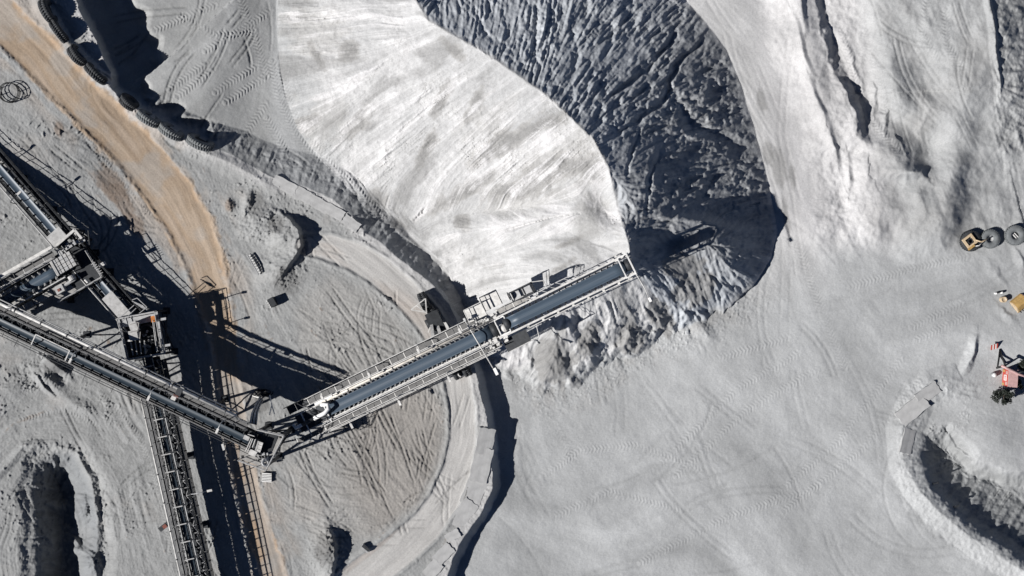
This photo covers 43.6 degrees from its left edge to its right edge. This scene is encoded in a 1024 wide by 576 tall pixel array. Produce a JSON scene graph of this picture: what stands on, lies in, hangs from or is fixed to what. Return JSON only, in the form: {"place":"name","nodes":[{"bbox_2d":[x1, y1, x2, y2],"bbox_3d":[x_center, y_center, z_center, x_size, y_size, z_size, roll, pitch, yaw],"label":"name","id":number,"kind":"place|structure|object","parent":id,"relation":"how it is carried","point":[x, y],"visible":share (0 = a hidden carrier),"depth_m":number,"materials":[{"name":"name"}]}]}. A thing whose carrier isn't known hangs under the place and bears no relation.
{"place":"outdoors","nodes":[
{"label":"outdoors","id":0,"kind":"place"},
{"bbox_2d":[0,0,288,575],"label":"sand road","id":1,"kind":"structure","parent":0,"point":[170,197],"depth_m":154.39,"materials":[{"name":"beige sand"}]},
{"bbox_2d":[0,0,492,575],"bbox_3d":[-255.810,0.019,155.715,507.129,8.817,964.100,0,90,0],"label":"ground","id":2,"kind":"structure","parent":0,"point":[80,492],"depth_m":154.25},
{"bbox_2d":[0,82,20,102],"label":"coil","id":3,"kind":"object","parent":2,"relation":"on","point":[15,99],"visible":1,"depth_m":151.86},
{"bbox_2d":[0,245,67,314],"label":"belt conveyor","id":4,"kind":"object","parent":2,"relation":"on","point":[22,290],"visible":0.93,"depth_m":150.46,"materials":[{"name":"metal"}]},
{"bbox_2d":[37,0,57,22],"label":"loader tyre","id":5,"kind":"object","parent":2,"relation":"on","point":[46,11],"visible":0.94,"depth_m":150.26,"materials":[{"name":"rubber"}]},
{"bbox_2d":[48,20,69,43],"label":"loader tyre","id":6,"kind":"object","parent":2,"relation":"on","point":[59,32],"visible":1,"depth_m":150.26,"materials":[{"name":"rubber"}]},
{"bbox_2d":[0,148,144,332],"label":"belt conveyor","id":7,"kind":"object","parent":2,"relation":"on","point":[114,303],"visible":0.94,"depth_m":151.68,"materials":[{"name":"metal"}]},
{"bbox_2d":[66,44,86,65],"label":"loader tyre","id":8,"kind":"object","parent":2,"relation":"on","point":[75,56],"visible":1,"depth_m":150.58,"materials":[{"name":"rubber"}]},
{"bbox_2d":[43,229,113,302],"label":"transfer house","id":9,"kind":"structure","parent":2,"relation":"on","point":[80,262],"depth_m":151.05,"materials":[{"name":"metal"}]},
{"bbox_2d":[83,62,107,84],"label":"loader tyre","id":10,"kind":"object","parent":2,"relation":"on","point":[94,73],"visible":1,"depth_m":150.55,"materials":[{"name":"rubber"}]},
{"bbox_2d":[118,93,138,111],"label":"loader tyre","id":11,"kind":"object","parent":2,"relation":"on","point":[127,101],"visible":1,"depth_m":153.02,"materials":[{"name":"rubber"}]},
{"bbox_2d":[0,295,260,453],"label":"belt conveyor","id":12,"kind":"object","parent":2,"relation":"on","point":[169,397],"visible":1,"depth_m":146.94,"materials":[{"name":"metal"}]},
{"bbox_2d":[116,298,177,360],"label":"transfer house","id":13,"kind":"structure","parent":2,"relation":"on","point":[145,334],"depth_m":150.05,"materials":[{"name":"metal"}]},
{"bbox_2d":[135,109,160,128],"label":"loader tyre","id":14,"kind":"object","parent":2,"relation":"on","point":[142,116],"visible":1,"depth_m":152.64,"materials":[{"name":"grey rubber"}]},
{"bbox_2d":[157,121,184,141],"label":"loader tyre","id":15,"kind":"object","parent":2,"relation":"on","point":[165,129],"visible":1,"depth_m":152.77,"materials":[{"name":"grey rubber"}]},
{"bbox_2d":[139,345,213,575],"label":"belt conveyor","id":16,"kind":"object","parent":2,"relation":"on","point":[175,456],"visible":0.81,"depth_m":150.70,"materials":[{"name":"metal"}]},
{"bbox_2d":[186,132,214,151],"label":"loader tyre","id":17,"kind":"object","parent":2,"relation":"on","point":[194,140],"visible":1,"depth_m":153.23,"materials":[{"name":"grey rubber"}]},
{"bbox_2d":[247,253,261,274],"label":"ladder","id":18,"kind":"object","parent":2,"relation":"on","point":[253,263],"visible":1,"depth_m":153.94,"materials":[{"name":"metal"}]},
{"bbox_2d":[221,422,294,470],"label":"transfer house","id":19,"kind":"structure","parent":2,"relation":"on","point":[264,452],"depth_m":146.59,"materials":[{"name":"metal"}]},
{"bbox_2d":[262,473,271,481],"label":"pallet","id":20,"kind":"object","parent":2,"relation":"on","point":[267,476],"visible":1,"depth_m":153.83,"materials":[{"name":"white paint"}]},
{"bbox_2d":[266,297,277,307],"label":"equipment cabinet","id":21,"kind":"object","parent":2,"relation":"on","point":[272,301],"visible":1,"depth_m":153.16,"materials":[{"name":"metal"}]},
{"bbox_2d":[272,175,297,195],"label":"concrete slab","id":22,"kind":"structure","parent":2,"relation":"on","point":[287,186],"depth_m":154.38,"materials":[{"name":"grey concrete"}]},
{"bbox_2d":[293,185,314,204],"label":"concrete slab","id":23,"kind":"structure","parent":2,"relation":"on","point":[302,194],"depth_m":154.31,"materials":[{"name":"grey concrete"}]},
{"bbox_2d":[306,193,329,213],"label":"concrete slab","id":24,"kind":"structure","parent":2,"relation":"on","point":[319,204],"depth_m":154.24,"materials":[{"name":"grey concrete"}]},
{"bbox_2d":[324,202,345,220],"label":"concrete slab","id":25,"kind":"structure","parent":2,"relation":"on","point":[335,212],"depth_m":154.17,"materials":[{"name":"grey concrete"}]},
{"bbox_2d":[341,214,361,232],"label":"concrete slab","id":26,"kind":"structure","parent":2,"relation":"on","point":[353,224],"depth_m":154.04,"materials":[{"name":"grey concrete"}]},
{"bbox_2d":[360,543,369,552],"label":"equipment cabinet","id":27,"kind":"object","parent":2,"relation":"on","point":[365,548],"visible":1,"depth_m":153.68,"materials":[{"name":"metal"}]},
{"bbox_2d":[297,235,475,575],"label":"wheel track","id":28,"kind":"structure","parent":2,"relation":"on","point":[405,545],"depth_m":154.28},
{"bbox_2d":[411,291,471,379],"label":"wheel carriage","id":29,"kind":"object","parent":28,"relation":"on","point":[434,323],"visible":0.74,"depth_m":151.85,"materials":[{"name":"metal"}]},
{"bbox_2d":[283,289,538,445],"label":"stacker boom","id":30,"kind":"object","parent":29,"relation":"on","point":[330,403],"visible":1,"depth_m":147.46,"materials":[{"name":"metal"}]},
{"bbox_2d":[492,251,651,338],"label":"telescopic boom","id":31,"kind":"object","parent":30,"relation":"attached to","point":[521,294],"visible":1,"depth_m":143.24,"materials":[{"name":"metal"}]},
{"bbox_2d":[423,559,443,575],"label":"concrete slab","id":32,"kind":"structure","parent":2,"relation":"on","point":[433,568],"depth_m":154.11,"materials":[{"name":"grey concrete"}]},
{"bbox_2d":[432,542,454,565],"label":"concrete slab","id":33,"kind":"structure","parent":2,"relation":"on","point":[444,552],"depth_m":154.09,"materials":[{"name":"grey concrete"}]},
{"bbox_2d":[444,528,460,542],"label":"concrete slab","id":34,"kind":"object","parent":2,"relation":"on","point":[452,535],"depth_m":154.07,"materials":[{"name":"grey concrete"}]},
{"bbox_2d":[448,497,478,527],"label":"concrete slab","id":35,"kind":"structure","parent":2,"relation":"on","point":[464,511],"depth_m":154.13,"materials":[{"name":"grey concrete"}]},
{"bbox_2d":[460,476,489,506],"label":"concrete slab","id":36,"kind":"structure","parent":2,"relation":"on","point":[475,491],"depth_m":154.14,"materials":[{"name":"grey concrete"}]},
{"bbox_2d":[469,447,493,483],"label":"concrete slab","id":37,"kind":"structure","parent":2,"relation":"on","point":[480,469],"depth_m":153.99,"materials":[{"name":"grey concrete"}]},
{"bbox_2d":[475,427,495,454],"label":"concrete slab","id":38,"kind":"structure","parent":2,"relation":"on","point":[485,438],"depth_m":154.00,"materials":[{"name":"grey concrete"}]},
{"bbox_2d":[250,389,274,424],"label":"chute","id":39,"kind":"object","parent":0,"point":[254,414],"visible":1,"depth_m":150.98,"materials":[{"name":"paint"}]},
{"bbox_2d":[76,0,1023,575],"bbox_3d":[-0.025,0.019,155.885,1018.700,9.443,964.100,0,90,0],"label":"ground","id":40,"kind":"structure","parent":0,"point":[758,428],"depth_m":156.22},
{"bbox_2d":[277,0,777,395],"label":"ore stockpile","id":41,"kind":"object","parent":40,"relation":"on","point":[473,150],"visible":0.97,"depth_m":150.90,"materials":[{"name":"grey gravel"}]},
{"bbox_2d":[898,428,915,454],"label":"concrete slab","id":42,"kind":"structure","parent":40,"relation":"on","point":[906,442],"depth_m":155.58,"materials":[{"name":"grey concrete"}]},
{"bbox_2d":[894,397,930,426],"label":"concrete slab","id":43,"kind":"structure","parent":40,"relation":"on","point":[908,412],"depth_m":155.54,"materials":[{"name":"grey concrete"}]},
{"bbox_2d":[914,380,941,401],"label":"concrete slab","id":44,"kind":"structure","parent":40,"relation":"on","point":[930,391],"depth_m":155.51,"materials":[{"name":"grey concrete"}]},
{"bbox_2d":[959,230,981,251],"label":"loader tyre","id":45,"kind":"object","parent":40,"relation":"on","point":[976,235],"visible":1,"depth_m":155.28,"materials":[{"name":"rubber"}]},
{"bbox_2d":[962,233,988,249],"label":"hub frame","id":46,"kind":"object","parent":45,"relation":"on","point":[972,245],"visible":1,"depth_m":154.92,"materials":[{"name":"yellow paint"}]},
{"bbox_2d":[980,229,1000,248],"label":"loader tyre","id":47,"kind":"object","parent":40,"relation":"on","point":[994,236],"visible":1,"depth_m":155.36,"materials":[{"name":"grey rubber"}]},
{"bbox_2d":[990,372,996,377],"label":"water drum","id":48,"kind":"object","parent":40,"relation":"on","point":[993,374],"visible":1,"depth_m":155.56,"materials":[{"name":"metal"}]},
{"bbox_2d":[991,342,997,349],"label":"marker board","id":49,"kind":"object","parent":40,"relation":"on","point":[994,346],"visible":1,"depth_m":155.81,"materials":[{"name":"red paint"}]},
{"bbox_2d":[996,349,1006,368],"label":"tripod","id":50,"kind":"object","parent":40,"relation":"on","point":[999,354],"visible":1,"depth_m":155.60,"materials":[{"name":"grey metal"}]},
{"bbox_2d":[991,388,1014,405],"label":"tree","id":51,"kind":"object","parent":40,"relation":"on","point":[1007,395],"visible":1,"depth_m":154.11,"materials":[{"name":"green plant"}]},
{"bbox_2d":[999,297,1006,302],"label":"oil drum","id":52,"kind":"object","parent":40,"relation":"on","point":[1003,299],"visible":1,"depth_m":155.50,"materials":[{"name":"yellow paint"}]},
{"bbox_2d":[1002,369,1017,387],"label":"kiosk","id":53,"kind":"object","parent":40,"relation":"on","point":[1009,379],"visible":0.99,"depth_m":154.22,"materials":[{"name":"red paint"}]},
{"bbox_2d":[1001,365,1023,376],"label":"pipe boom","id":54,"kind":"object","parent":40,"relation":"on","point":[1012,371],"visible":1,"depth_m":153.92,"materials":[{"name":"red paint"}]},
{"bbox_2d":[1004,225,1023,245],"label":"loader tyre","id":55,"kind":"object","parent":40,"relation":"on","point":[1009,232],"visible":1,"depth_m":155.26,"materials":[{"name":"grey rubber"}]},
{"bbox_2d":[1009,294,1023,312],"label":"loader bucket","id":56,"kind":"object","parent":40,"relation":"on","point":[1017,302],"visible":1,"depth_m":155.49,"materials":[{"name":"yellow paint"}]},
{"bbox_2d":[1013,379,1023,389],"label":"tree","id":57,"kind":"object","parent":40,"relation":"on","point":[1020,385],"visible":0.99,"depth_m":155.15,"materials":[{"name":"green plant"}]},
{"bbox_2d":[1017,359,1023,370],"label":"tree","id":58,"kind":"object","parent":40,"relation":"on","point":[1020,366],"visible":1,"depth_m":154.94,"materials":[{"name":"green plant"}]}
]}

